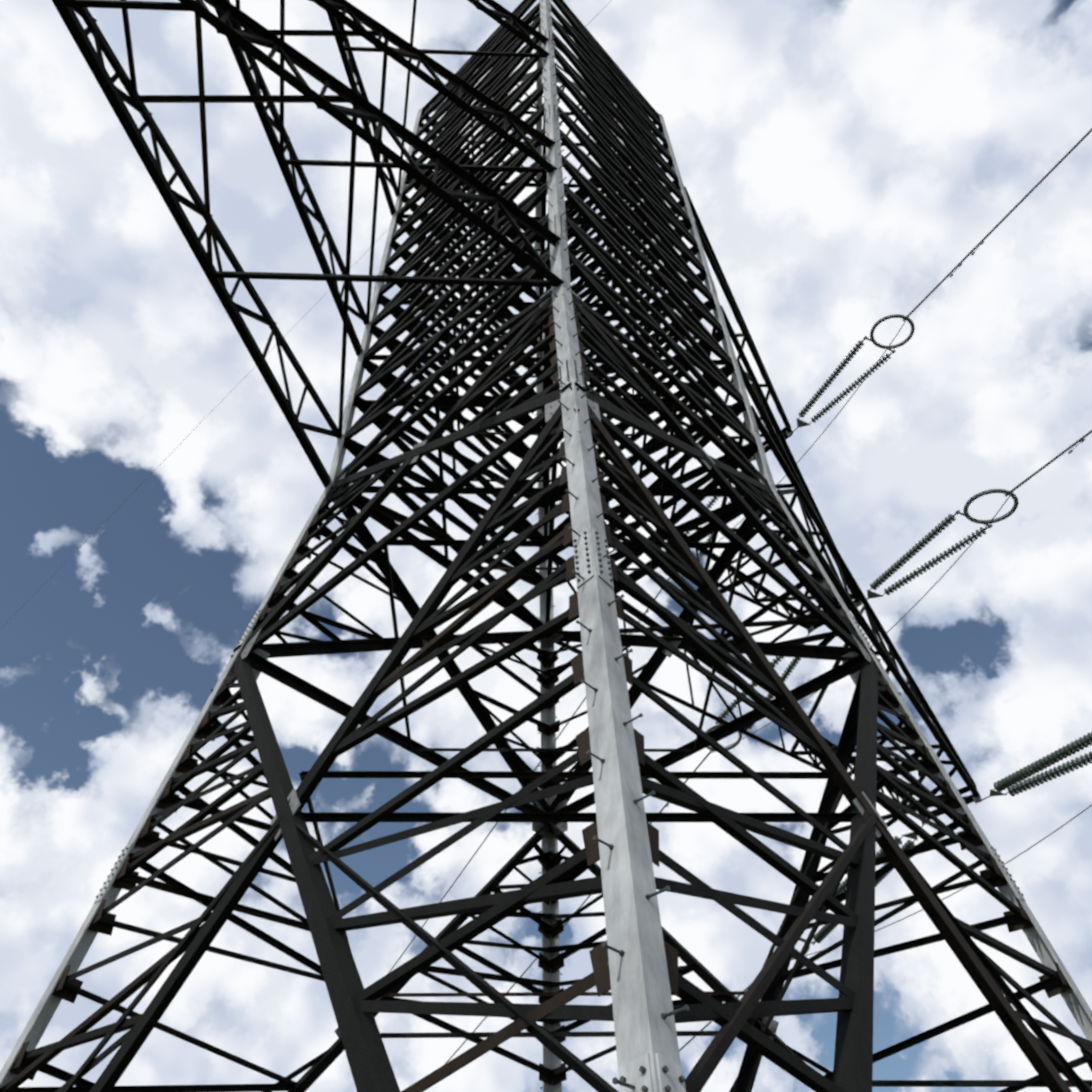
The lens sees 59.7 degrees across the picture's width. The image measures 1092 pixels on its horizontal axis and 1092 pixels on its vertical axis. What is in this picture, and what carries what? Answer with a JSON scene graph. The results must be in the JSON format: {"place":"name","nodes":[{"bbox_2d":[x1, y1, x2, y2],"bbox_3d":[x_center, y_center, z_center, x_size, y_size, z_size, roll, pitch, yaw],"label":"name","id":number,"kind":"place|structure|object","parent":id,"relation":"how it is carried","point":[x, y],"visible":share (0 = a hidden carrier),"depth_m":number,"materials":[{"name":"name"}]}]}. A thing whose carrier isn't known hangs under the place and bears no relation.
{"place":"outdoors","nodes":[
{"label":"outdoors","id":0,"kind":"place"},
{"bbox_2d":[19,0,1062,1091],"bbox_3d":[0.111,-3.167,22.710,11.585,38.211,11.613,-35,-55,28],"label":"tower bolts","id":1,"kind":"object","parent":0,"point":[622,1080],"visible":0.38,"depth_m":9.96,"materials":[{"name":"grey metal"}]},
{"bbox_2d":[0,0,1091,1091],"bbox_3d":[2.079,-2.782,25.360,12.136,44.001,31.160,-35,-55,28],"label":"tower bracing","id":2,"kind":"object","parent":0,"point":[450,180],"visible":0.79,"depth_m":16.14,"materials":[{"name":"grey metal"}]},
{"bbox_2d":[230,241,1084,1039],"bbox_3d":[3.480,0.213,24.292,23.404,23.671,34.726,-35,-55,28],"label":"tower fittings","id":3,"kind":"object","parent":2,"relation":"attached to","point":[294,799],"visible":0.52,"depth_m":21.02,"materials":[{"name":"grey metal"}]},
{"bbox_2d":[11,0,1091,1063],"bbox_3d":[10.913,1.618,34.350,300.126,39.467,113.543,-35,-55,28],"label":"conductors","id":4,"kind":"object","parent":3,"relation":"on","point":[722,537],"visible":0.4,"depth_m":31.05,"materials":[{"name":"grey metal"}]},
{"bbox_2d":[684,339,1091,942],"bbox_3d":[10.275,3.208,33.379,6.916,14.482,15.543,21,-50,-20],"label":"insulator strings","id":5,"kind":"object","parent":3,"relation":"attached to","point":[1016,778],"visible":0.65,"depth_m":28.89,"materials":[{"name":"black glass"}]},
{"bbox_2d":[0,0,1091,1091],"bbox_3d":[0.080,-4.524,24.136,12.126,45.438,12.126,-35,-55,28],"label":"tower legs","id":6,"kind":"object","parent":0,"point":[645,1032],"visible":0.6,"depth_m":10.53,"materials":[{"name":"grey metal"}]},
{"bbox_2d":[0,0,1091,1091],"label":"sky","id":7,"kind":"structure","parent":0,"point":[837,160],"materials":[{"name":"white"}]}
]}

